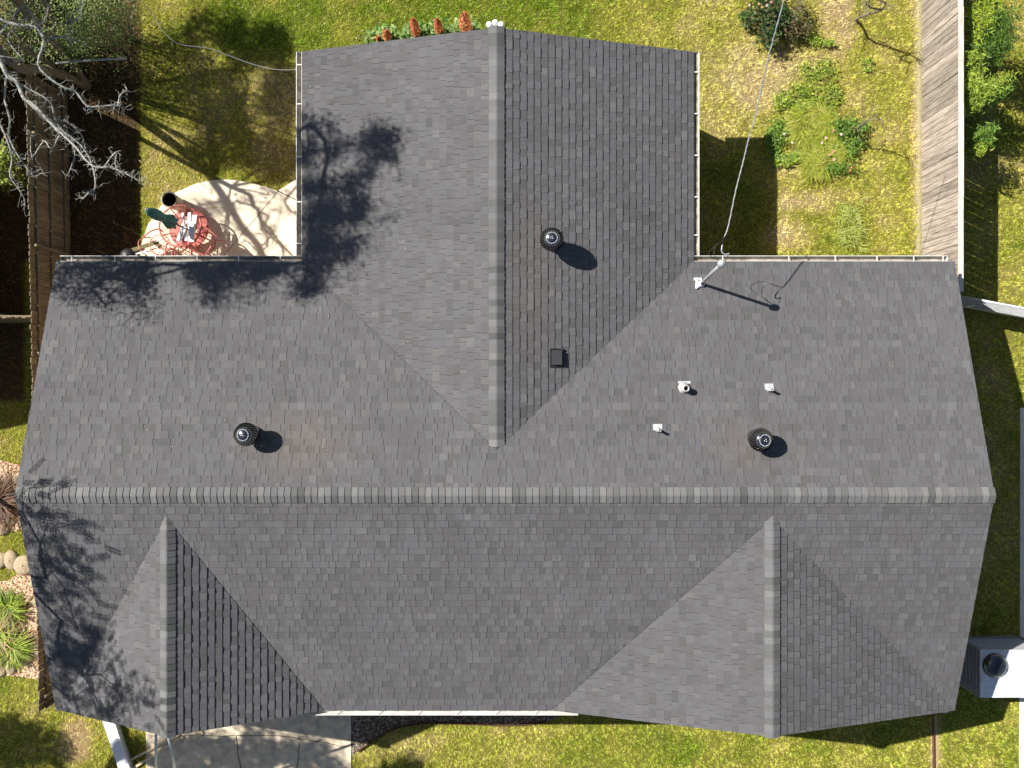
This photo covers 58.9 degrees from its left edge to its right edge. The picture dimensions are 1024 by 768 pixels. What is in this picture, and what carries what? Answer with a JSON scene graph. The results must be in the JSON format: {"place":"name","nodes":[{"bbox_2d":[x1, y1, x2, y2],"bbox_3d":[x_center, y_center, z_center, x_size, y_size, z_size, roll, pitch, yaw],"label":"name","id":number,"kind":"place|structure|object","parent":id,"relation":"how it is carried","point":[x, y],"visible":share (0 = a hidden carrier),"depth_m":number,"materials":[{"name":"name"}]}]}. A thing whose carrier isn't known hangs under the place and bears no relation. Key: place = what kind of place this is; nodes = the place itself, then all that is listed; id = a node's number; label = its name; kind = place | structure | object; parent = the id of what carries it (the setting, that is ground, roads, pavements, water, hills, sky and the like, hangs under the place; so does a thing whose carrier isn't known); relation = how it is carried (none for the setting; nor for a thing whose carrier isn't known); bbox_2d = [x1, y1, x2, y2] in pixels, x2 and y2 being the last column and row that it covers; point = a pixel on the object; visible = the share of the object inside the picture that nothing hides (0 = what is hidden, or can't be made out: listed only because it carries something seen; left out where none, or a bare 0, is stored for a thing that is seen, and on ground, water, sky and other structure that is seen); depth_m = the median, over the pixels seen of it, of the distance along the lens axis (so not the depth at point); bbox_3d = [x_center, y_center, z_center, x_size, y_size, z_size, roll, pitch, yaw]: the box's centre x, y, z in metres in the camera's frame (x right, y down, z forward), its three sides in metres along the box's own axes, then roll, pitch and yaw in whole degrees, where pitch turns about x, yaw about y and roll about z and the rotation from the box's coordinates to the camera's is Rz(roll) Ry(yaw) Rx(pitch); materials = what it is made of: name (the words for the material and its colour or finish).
{"place":"outdoors","nodes":[
{"label":"outdoors","id":0,"kind":"place"},
{"bbox_2d":[0,0,82,580],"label":"lawn","id":1,"kind":"structure","parent":0,"point":[11,430],"depth_m":20.99,"materials":[{"name":"green plant"}]},
{"bbox_2d":[139,179,295,255],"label":"patio","id":2,"kind":"structure","parent":0,"point":[270,229],"depth_m":20.95,"materials":[{"name":"concrete"}]},
{"bbox_2d":[131,240,161,255],"bbox_3d":[-8.376,-3.063,20.752,0.852,0.404,0.200,-17,90,0],"label":"folding chair","id":3,"kind":"object","parent":2,"relation":"on","point":[137,250],"visible":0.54,"depth_m":20.57,"materials":[{"name":"beige fabric"}]},
{"bbox_2d":[138,228,180,255],"bbox_3d":[-8.009,-3.140,20.525,0.581,0.835,0.614,-29,90,0],"label":"wire chair","id":4,"kind":"object","parent":2,"relation":"on","point":[169,248],"visible":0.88,"depth_m":20.51,"materials":[{"name":"pink paint"}]},
{"bbox_2d":[145,208,187,229],"bbox_3d":[-7.424,-3.531,19.655,0.325,2.570,0.315,0,90,0],"label":"patio umbrella","id":5,"kind":"object","parent":2,"relation":"on","point":[169,221],"visible":0.97,"depth_m":19.26,"materials":[{"name":"teal fabric"}]},
{"bbox_2d":[161,191,183,210],"bbox_3d":[-7.712,-4.148,20.670,0.374,0.560,0.374,0,90,0],"label":"bin","id":6,"kind":"object","parent":2,"relation":"on","point":[169,199],"visible":0.94,"depth_m":20.59,"materials":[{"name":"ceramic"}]},
{"bbox_2d":[164,242,192,255],"bbox_3d":[-7.482,-2.927,20.526,0.615,0.835,0.588,0,90,0],"label":"wire chair","id":7,"kind":"object","parent":2,"relation":"on","point":[191,253],"visible":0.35,"depth_m":20.55,"materials":[{"name":"pink paint"}]},
{"bbox_2d":[158,204,208,248],"bbox_3d":[-7.416,-3.534,20.606,0.988,0.682,0.970,0,90,0],"label":"patio table","id":8,"kind":"object","parent":2,"relation":"on","point":[201,220],"visible":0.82,"depth_m":20.69,"materials":[{"name":"pink paint"}]},
{"bbox_2d":[181,213,187,240],"bbox_3d":[-7.316,-3.511,20.252,0.065,0.014,0.629,-7,90,0],"label":"white board","id":9,"kind":"object","parent":8,"relation":"on","point":[184,224],"visible":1,"depth_m":20.25,"materials":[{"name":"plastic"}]},
{"bbox_2d":[176,226,186,241],"bbox_3d":[-7.368,-3.348,20.210,0.110,0.014,0.356,22,90,0],"label":"white board","id":10,"kind":"object","parent":9,"relation":"on","point":[181,233],"visible":1,"depth_m":20.20,"materials":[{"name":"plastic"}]},
{"bbox_2d":[187,212,190,221],"bbox_3d":[-7.203,-3.537,20.248,0.075,0.014,0.590,-1,90,0],"label":"white board","id":11,"kind":"object","parent":8,"relation":"on","point":[189,216],"visible":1,"depth_m":20.24,"materials":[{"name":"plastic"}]},
{"bbox_2d":[192,215,196,235],"bbox_3d":[-7.114,-3.481,20.235,0.095,0.014,0.576,7,90,0],"label":"white board","id":12,"kind":"object","parent":8,"relation":"on","point":[194,218],"visible":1,"depth_m":20.23,"materials":[{"name":"plastic"}]},
{"bbox_2d":[188,222,193,241],"bbox_3d":[-7.142,-3.384,20.188,0.130,0.014,0.428,0,90,0],"label":"white board","id":13,"kind":"object","parent":12,"relation":"on","point":[190,231],"visible":1,"depth_m":20.18,"materials":[{"name":"plastic"}]},
{"bbox_2d":[188,226,224,255],"bbox_3d":[-6.920,-3.193,20.525,0.580,0.835,0.613,31,90,0],"label":"wire chair","id":14,"kind":"object","parent":2,"relation":"on","point":[213,235],"visible":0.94,"depth_m":20.55,"materials":[{"name":"pink paint"}]},
{"bbox_2d":[224,187,280,254],"bbox_3d":[-6.000,-3.749,20.946,0.034,0.001,2.070,40,90,0],"label":"patio joint","id":15,"kind":"object","parent":2,"relation":"on","point":[254,219],"visible":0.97,"depth_m":20.95,"materials":[{"name":"concrete"}]},
{"bbox_2d":[146,714,350,767],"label":"driveway","id":16,"kind":"structure","parent":0,"point":[216,750],"depth_m":20.97,"materials":[{"name":"concrete"}]},
{"bbox_2d":[130,735,179,760],"bbox_3d":[-8.267,8.396,20.940,1.314,0.040,0.050,-28,90,0],"label":"plank","id":17,"kind":"object","parent":16,"relation":"on","point":[146,751],"visible":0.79,"depth_m":20.92,"materials":[{"name":"grey wood"}]},
{"bbox_2d":[154,734,156,767],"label":"steel pole","id":18,"kind":"object","parent":16,"relation":"on","point":[155,759],"depth_m":18.86,"materials":[{"name":"metal"}]},
{"bbox_2d":[132,736,183,767],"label":"plank","id":19,"kind":"object","parent":16,"relation":"on","point":[158,752],"visible":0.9,"depth_m":20.91,"materials":[{"name":"wood"}]},
{"bbox_2d":[167,738,175,767],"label":"steel pole","id":20,"kind":"object","parent":16,"relation":"on","point":[171,752],"depth_m":18.40,"materials":[{"name":"metal"}]},
{"bbox_2d":[192,731,203,739],"bbox_3d":[-7.259,8.105,20.950,0.270,0.040,0.100,-38,90,0],"label":"plank","id":21,"kind":"object","parent":16,"relation":"on","point":[197,735],"visible":0.86,"depth_m":20.93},
{"bbox_2d":[157,735,344,746],"bbox_3d":[-6.060,8.182,20.966,4.574,0.001,0.187,3,90,0],"label":"driveway joint","id":22,"kind":"object","parent":16,"relation":"on","point":[258,735],"visible":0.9,"depth_m":20.97,"materials":[{"name":"grey concrete"}]},
{"bbox_2d":[0,0,1023,767],"bbox_3d":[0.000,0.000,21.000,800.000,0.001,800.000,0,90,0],"label":"ground","id":23,"kind":"structure","parent":0,"point":[14,338],"depth_m":21.00,"materials":[{"name":"green plant"}]},
{"bbox_2d":[0,553,4,568],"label":"stone","id":24,"kind":"object","parent":23,"relation":"on","point":[2,564],"visible":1,"depth_m":20.92,"materials":[{"name":"stone"}]},
{"bbox_2d":[0,522,9,535],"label":"stone","id":25,"kind":"object","parent":23,"relation":"on","point":[6,528],"visible":0.82,"depth_m":20.93,"materials":[{"name":"stone"}]},
{"bbox_2d":[0,460,20,531],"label":"mulch","id":26,"kind":"object","parent":23,"relation":"on","point":[15,471],"visible":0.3,"depth_m":20.98,"materials":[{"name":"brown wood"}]},
{"bbox_2d":[0,462,19,533],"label":"dead plant","id":27,"kind":"object","parent":26,"relation":"on","point":[6,503],"visible":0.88,"depth_m":20.74,"materials":[{"name":"brown plant"}]},
{"bbox_2d":[5,514,15,525],"bbox_3d":[-11.598,3.146,20.986,0.257,0.122,0.299,0,90,0],"label":"stone","id":28,"kind":"object","parent":23,"relation":"on","point":[12,523],"visible":0.61,"depth_m":20.94,"materials":[{"name":"stone"}]},
{"bbox_2d":[4,550,17,570],"bbox_3d":[-11.578,4.077,20.976,0.348,0.158,0.485,0,90,0],"label":"stone","id":29,"kind":"object","parent":23,"relation":"on","point":[11,555],"visible":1,"depth_m":20.91,"materials":[{"name":"stone"}]},
{"bbox_2d":[0,314,30,322],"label":"wooden fence","id":30,"kind":"object","parent":23,"relation":"on","point":[5,318],"visible":0.71,"depth_m":19.73,"materials":[{"name":"brown wood"}]},
{"bbox_2d":[0,136,32,195],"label":"evergreen shrub","id":31,"kind":"object","parent":23,"relation":"on","point":[5,158],"visible":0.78,"depth_m":19.72,"materials":[{"name":"green plant"}]},
{"bbox_2d":[0,574,40,678],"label":"mulch bed","id":32,"kind":"object","parent":23,"relation":"on","point":[32,669],"visible":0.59,"depth_m":20.98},
{"bbox_2d":[0,659,6,676],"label":"stone","id":33,"kind":"object","parent":32,"relation":"on","point":[3,672],"visible":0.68,"depth_m":20.93,"materials":[{"name":"stone"}]},
{"bbox_2d":[5,662,16,674],"bbox_3d":[-11.579,6.501,20.978,0.289,0.151,0.483,0,90,0],"label":"stone","id":34,"kind":"object","parent":32,"relation":"on","point":[13,670],"visible":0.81,"depth_m":20.91,"materials":[{"name":"stone"}]},
{"bbox_2d":[0,605,28,668],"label":"strap leaf plant","id":35,"kind":"object","parent":32,"relation":"on","point":[3,645],"visible":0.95,"depth_m":20.75,"materials":[{"name":"plant"}]},
{"bbox_2d":[0,585,29,630],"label":"strap leaf plant","id":36,"kind":"object","parent":32,"relation":"on","point":[11,603],"visible":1,"depth_m":20.81,"materials":[{"name":"green plant"}]},
{"bbox_2d":[0,618,38,673],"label":"strap leaf plant","id":37,"kind":"object","parent":32,"relation":"on","point":[20,649],"visible":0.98,"depth_m":20.79,"materials":[{"name":"green plant"}]},
{"bbox_2d":[17,654,33,664],"bbox_3d":[-11.266,6.374,20.980,0.414,0.144,0.259,-20,90,0],"label":"stone","id":38,"kind":"object","parent":32,"relation":"on","point":[27,662],"visible":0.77,"depth_m":20.93,"materials":[{"name":"stone"}]},
{"bbox_2d":[27,642,37,657],"bbox_3d":[-11.005,6.161,20.980,0.436,0.144,0.332,34,90,0],"label":"stone","id":39,"kind":"object","parent":32,"relation":"on","point":[33,653],"visible":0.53,"depth_m":20.92,"materials":[{"name":"stone"}]},
{"bbox_2d":[13,555,29,574],"bbox_3d":[-11.262,4.182,20.966,0.538,0.194,0.469,0,90,0],"label":"stone","id":40,"kind":"object","parent":23,"relation":"on","point":[20,561],"visible":0.7,"depth_m":20.88,"materials":[{"name":"stone"}]},
{"bbox_2d":[0,1,43,75],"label":"evergreen shrub","id":41,"kind":"object","parent":23,"relation":"on","point":[2,43],"visible":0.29,"depth_m":19.52,"materials":[{"name":"green plant"}]},
{"bbox_2d":[0,0,62,70],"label":"evergreen shrub","id":42,"kind":"object","parent":23,"relation":"on","point":[8,3],"visible":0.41,"depth_m":19.32,"materials":[{"name":"green plant"}]},
{"bbox_2d":[25,74,75,711],"bbox_3d":[-10.105,0.144,20.094,0.158,1.812,13.613,-1,90,0],"label":"wooden fence","id":43,"kind":"object","parent":23,"relation":"on","point":[55,161],"visible":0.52,"depth_m":19.76,"materials":[{"name":"brown wood"}]},
{"bbox_2d":[0,0,100,99],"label":"tree","id":44,"kind":"object","parent":23,"relation":"on","point":[84,84],"visible":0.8,"depth_m":18.94,"materials":[{"name":"grey plant"}]},
{"bbox_2d":[0,0,123,97],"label":"evergreen shrub","id":45,"kind":"object","parent":23,"relation":"on","point":[79,34],"visible":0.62,"depth_m":19.41,"materials":[{"name":"green plant"}]},
{"bbox_2d":[0,409,127,766],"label":"leaf litter","id":46,"kind":"object","parent":23,"relation":"on","point":[30,685],"visible":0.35,"depth_m":20.93,"materials":[{"name":"brown plant"}]},
{"bbox_2d":[0,0,149,216],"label":"bare tree","id":47,"kind":"object","parent":23,"relation":"on","point":[57,127],"visible":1,"depth_m":17.41,"materials":[{"name":"grey plant"}]},
{"bbox_2d":[56,57,126,63],"bbox_3d":[-8.730,-6.709,18.830,1.453,0.111,0.070,-5,90,0],"label":"dead limb","id":48,"kind":"object","parent":47,"relation":"attached to","point":[90,60],"visible":1,"depth_m":18.81,"materials":[{"name":"wood"}]},
{"bbox_2d":[54,0,158,80],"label":"evergreen shrub","id":49,"kind":"object","parent":23,"relation":"on","point":[115,21],"visible":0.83,"depth_m":19.63,"materials":[{"name":"green plant"}]},
{"bbox_2d":[103,721,132,767],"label":"white wall","id":50,"kind":"structure","parent":23,"relation":"on","point":[120,750],"depth_m":20.80,"materials":[{"name":"white paint"}]},
{"bbox_2d":[120,248,135,255],"bbox_3d":[-8.613,-2.880,20.617,0.411,0.771,0.403,0,90,0],"label":"grill","id":51,"kind":"object","parent":23,"relation":"on","point":[127,252],"visible":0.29,"depth_m":20.31,"materials":[{"name":"black metal"}]},
{"bbox_2d":[362,25,391,43],"bbox_3d":[-3.018,-7.777,20.640,0.652,0.719,0.703,-26,90,0],"label":"flower plume","id":52,"kind":"object","parent":23,"relation":"on","point":[377,37],"visible":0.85,"depth_m":20.44,"materials":[{"name":"green plant"}]},
{"bbox_2d":[372,23,403,41],"bbox_3d":[-2.797,-7.802,20.519,0.717,0.962,0.696,-41,90,0],"label":"flower plume","id":53,"kind":"object","parent":23,"relation":"on","point":[392,33],"visible":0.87,"depth_m":20.43,"materials":[{"name":"green plant"}]},
{"bbox_2d":[402,17,430,37],"bbox_3d":[-2.155,-7.922,20.317,0.718,1.365,0.732,0,90,0],"label":"flower plume","id":54,"kind":"object","parent":23,"relation":"on","point":[415,24],"visible":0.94,"depth_m":20.41,"materials":[{"name":"orange plant"}]},
{"bbox_2d":[392,26,451,39],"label":"leafy plant","id":55,"kind":"object","parent":23,"relation":"on","point":[428,33],"visible":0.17,"depth_m":20.48,"materials":[{"name":"green plant"}]},
{"bbox_2d":[424,15,453,35],"bbox_3d":[-1.627,-7.957,20.366,0.736,1.269,0.738,0,90,0],"label":"flower plume","id":56,"kind":"object","parent":23,"relation":"on","point":[437,26],"visible":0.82,"depth_m":20.41,"materials":[{"name":"orange plant"}]},
{"bbox_2d":[356,721,544,751],"bbox_3d":[-1.442,7.943,20.950,4.408,0.100,0.426,-9,90,0],"label":"bed edging","id":57,"kind":"object","parent":23,"relation":"on","point":[454,724],"visible":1,"depth_m":20.92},
{"bbox_2d":[351,715,560,754],"bbox_3d":[-1.306,7.726,21.015,4.836,0.070,1.742,0,90,0],"label":"gravel bed","id":58,"kind":"object","parent":23,"relation":"on","point":[428,719],"visible":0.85,"depth_m":20.98,"materials":[{"name":"stone"}]},
{"bbox_2d":[449,11,480,32],"bbox_3d":[-1.041,-8.018,20.270,0.731,1.460,0.717,43,90,0],"label":"flower plume","id":59,"kind":"object","parent":23,"relation":"on","point":[464,24],"visible":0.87,"depth_m":20.38,"materials":[{"name":"orange plant"}]},
{"bbox_2d":[14,19,995,738],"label":"house","id":60,"kind":"structure","parent":23,"relation":"on","point":[678,507],"depth_m":17.59,"materials":[{"name":"grey"}]},
{"bbox_2d":[141,0,295,69],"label":"telephone line","id":61,"kind":"object","parent":60,"relation":"attached to","point":[207,48],"visible":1,"depth_m":17.91,"materials":[{"name":"black rubber"}]},
{"bbox_2d":[708,0,784,260],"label":"overhead cable","id":62,"kind":"object","parent":60,"relation":"attached to","point":[749,136],"visible":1,"depth_m":16.12,"materials":[{"name":"metal"}]},
{"bbox_2d":[0,676,1019,767],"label":"lawn","id":63,"kind":"structure","parent":23,"relation":"on","point":[517,748],"depth_m":20.99,"materials":[{"name":"green plant"}]},
{"bbox_2d":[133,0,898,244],"bbox_3d":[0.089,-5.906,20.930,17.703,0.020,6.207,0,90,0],"label":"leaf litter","id":64,"kind":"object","parent":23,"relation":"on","point":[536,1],"visible":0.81,"depth_m":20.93,"materials":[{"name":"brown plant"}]},
{"bbox_2d":[737,10,748,19],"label":"weed clump","id":65,"kind":"object","parent":23,"relation":"on","point":[741,17],"visible":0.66,"depth_m":20.90,"materials":[{"name":"green plant"}]},
{"bbox_2d":[739,0,795,50],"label":"flowering bush","id":66,"kind":"object","parent":23,"relation":"on","point":[768,13],"visible":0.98,"depth_m":20.52,"materials":[{"name":"green plant"}]},
{"bbox_2d":[762,111,792,167],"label":"leafy plant","id":67,"kind":"object","parent":23,"relation":"on","point":[773,137],"visible":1,"depth_m":20.87,"materials":[{"name":"green plant"}]},
{"bbox_2d":[766,147,804,167],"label":"leafy plant","id":68,"kind":"object","parent":23,"relation":"on","point":[787,161],"visible":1,"depth_m":20.89,"materials":[{"name":"green plant"}]},
{"bbox_2d":[771,80,822,111],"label":"leafy plant","id":69,"kind":"object","parent":23,"relation":"on","point":[786,99],"visible":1,"depth_m":20.90,"materials":[{"name":"green plant"}]},
{"bbox_2d":[778,0,818,44],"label":"bush","id":70,"kind":"object","parent":23,"relation":"on","point":[794,23],"visible":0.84,"depth_m":20.66,"materials":[{"name":"green plant"}]},
{"bbox_2d":[782,99,850,157],"bbox_3d":[6.965,-5.857,20.915,1.685,0.149,1.468,0,90,0],"label":"grass clump","id":71,"kind":"object","parent":23,"relation":"on","point":[820,120],"visible":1,"depth_m":20.87,"materials":[{"name":"green plant"}]},
{"bbox_2d":[796,49,839,95],"bbox_3d":[7.073,-7.165,20.930,1.012,0.162,1.111,0,90,0],"label":"weed clump","id":72,"kind":"object","parent":23,"relation":"on","point":[826,69],"visible":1,"depth_m":20.92,"materials":[{"name":"green plant"}]},
{"bbox_2d":[806,32,837,48],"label":"weed clump","id":73,"kind":"object","parent":23,"relation":"on","point":[815,41],"visible":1,"depth_m":20.89,"materials":[{"name":"green plant"}]},
{"bbox_2d":[804,78,848,112],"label":"weed clump","id":74,"kind":"object","parent":23,"relation":"on","point":[836,92],"visible":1,"depth_m":20.91,"materials":[{"name":"green plant"}]},
{"bbox_2d":[796,133,857,191],"bbox_3d":[7.255,-5.130,20.915,1.636,0.149,1.402,0,90,0],"label":"grass clump","id":75,"kind":"object","parent":23,"relation":"on","point":[810,166],"visible":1,"depth_m":20.86,"materials":[{"name":"green plant"}]},
{"bbox_2d":[821,130,866,178],"bbox_3d":[7.483,-5.055,20.884,0.853,0.250,1.371,-40,90,0],"label":"rose bush","id":76,"kind":"object","parent":23,"relation":"on","point":[838,169],"visible":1,"depth_m":20.84,"materials":[{"name":"green plant"}]},
{"bbox_2d":[825,115,873,153],"bbox_3d":[7.765,-5.732,20.847,1.145,0.325,0.905,0,90,0],"label":"leafy plant","id":77,"kind":"object","parent":23,"relation":"on","point":[845,128],"visible":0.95,"depth_m":20.81,"materials":[{"name":"green plant"}]},
{"bbox_2d":[831,195,872,253],"bbox_3d":[7.830,-3.652,20.935,1.018,0.110,1.413,0,90,0],"label":"grass clump","id":78,"kind":"object","parent":23,"relation":"on","point":[844,212],"visible":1,"depth_m":20.92,"materials":[{"name":"green plant"}]},
{"bbox_2d":[843,136,867,161],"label":"leafy plant","id":79,"kind":"object","parent":23,"relation":"on","point":[851,150],"visible":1,"depth_m":20.87,"materials":[{"name":"green plant"}]},
{"bbox_2d":[861,56,876,72],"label":"weed clump","id":80,"kind":"object","parent":23,"relation":"on","point":[865,62],"visible":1,"depth_m":20.95,"materials":[{"name":"green plant"}]},
{"bbox_2d":[852,98,889,143],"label":"bare shrub","id":81,"kind":"object","parent":23,"relation":"on","point":[865,122],"visible":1,"depth_m":19.90,"materials":[{"name":"brown plant"}]},
{"bbox_2d":[849,0,896,34],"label":"bare shrub","id":82,"kind":"object","parent":23,"relation":"on","point":[869,13],"visible":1,"depth_m":19.83,"materials":[{"name":"grey plant"}]},
{"bbox_2d":[932,714,934,767],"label":"bed edging","id":83,"kind":"object","parent":23,"relation":"on","point":[933,763],"visible":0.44,"depth_m":20.94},
{"bbox_2d":[922,0,964,294],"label":"wooden fence","id":84,"kind":"object","parent":23,"relation":"on","point":[942,103],"visible":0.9,"depth_m":19.94,"materials":[{"name":"brown wood"}]},
{"bbox_2d":[947,40,998,112],"bbox_3d":[9.808,-6.564,19.768,0.616,2.468,1.570,0,90,0],"label":"bush","id":85,"kind":"object","parent":23,"relation":"on","point":[970,66],"visible":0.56,"depth_m":19.31,"materials":[{"name":"green plant"}]},
{"bbox_2d":[946,0,1006,48],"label":"bush","id":86,"kind":"object","parent":23,"relation":"on","point":[979,13],"visible":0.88,"depth_m":19.39,"materials":[{"name":"green plant"}]},
{"bbox_2d":[964,142,993,162],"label":"bush","id":87,"kind":"object","parent":23,"relation":"on","point":[974,152],"visible":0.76,"depth_m":19.80,"materials":[{"name":"green plant"}]},
{"bbox_2d":[964,71,1002,117],"bbox_3d":[9.966,-6.241,19.750,0.641,2.503,0.949,0,90,0],"label":"bush","id":88,"kind":"object","parent":23,"relation":"on","point":[983,98],"visible":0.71,"depth_m":19.32,"materials":[{"name":"green plant"}]},
{"bbox_2d":[960,636,1023,697],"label":"air conditioner","id":89,"kind":"object","parent":23,"relation":"on","point":[993,666],"visible":0.89,"depth_m":19.98,"materials":[{"name":"white metal"}]},
{"bbox_2d":[961,295,1023,318],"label":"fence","id":90,"kind":"object","parent":23,"relation":"on","point":[992,307],"visible":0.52,"depth_m":20.35,"materials":[{"name":"metal"}]},
{"bbox_2d":[924,0,1023,686],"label":"lawn","id":91,"kind":"structure","parent":0,"point":[1008,395],"depth_m":20.99,"materials":[{"name":"green plant"}]},
{"bbox_2d":[964,120,1006,149],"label":"bush","id":92,"kind":"object","parent":91,"relation":"on","point":[981,134],"visible":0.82,"depth_m":19.58,"materials":[{"name":"green plant"}]},
{"bbox_2d":[964,0,1022,74],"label":"bush","id":93,"kind":"object","parent":91,"relation":"on","point":[994,50],"visible":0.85,"depth_m":19.23,"materials":[{"name":"green plant"}]},
{"bbox_2d":[972,79,1018,113],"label":"bush","id":94,"kind":"object","parent":91,"relation":"on","point":[1002,95],"visible":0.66,"depth_m":19.56,"materials":[{"name":"green plant"}]},
{"bbox_2d":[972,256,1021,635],"bbox_3d":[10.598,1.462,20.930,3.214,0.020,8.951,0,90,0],"label":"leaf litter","id":95,"kind":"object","parent":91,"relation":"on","point":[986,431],"visible":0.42,"depth_m":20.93,"materials":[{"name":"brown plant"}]},
{"bbox_2d":[974,68,1021,97],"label":"bush","id":96,"kind":"object","parent":91,"relation":"on","point":[1004,79],"visible":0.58,"depth_m":19.36,"materials":[{"name":"green plant"}]},
{"bbox_2d":[1019,408,1023,767],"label":"path","id":97,"kind":"structure","parent":0,"point":[1021,615],"depth_m":20.96,"materials":[{"name":"grey concrete"}]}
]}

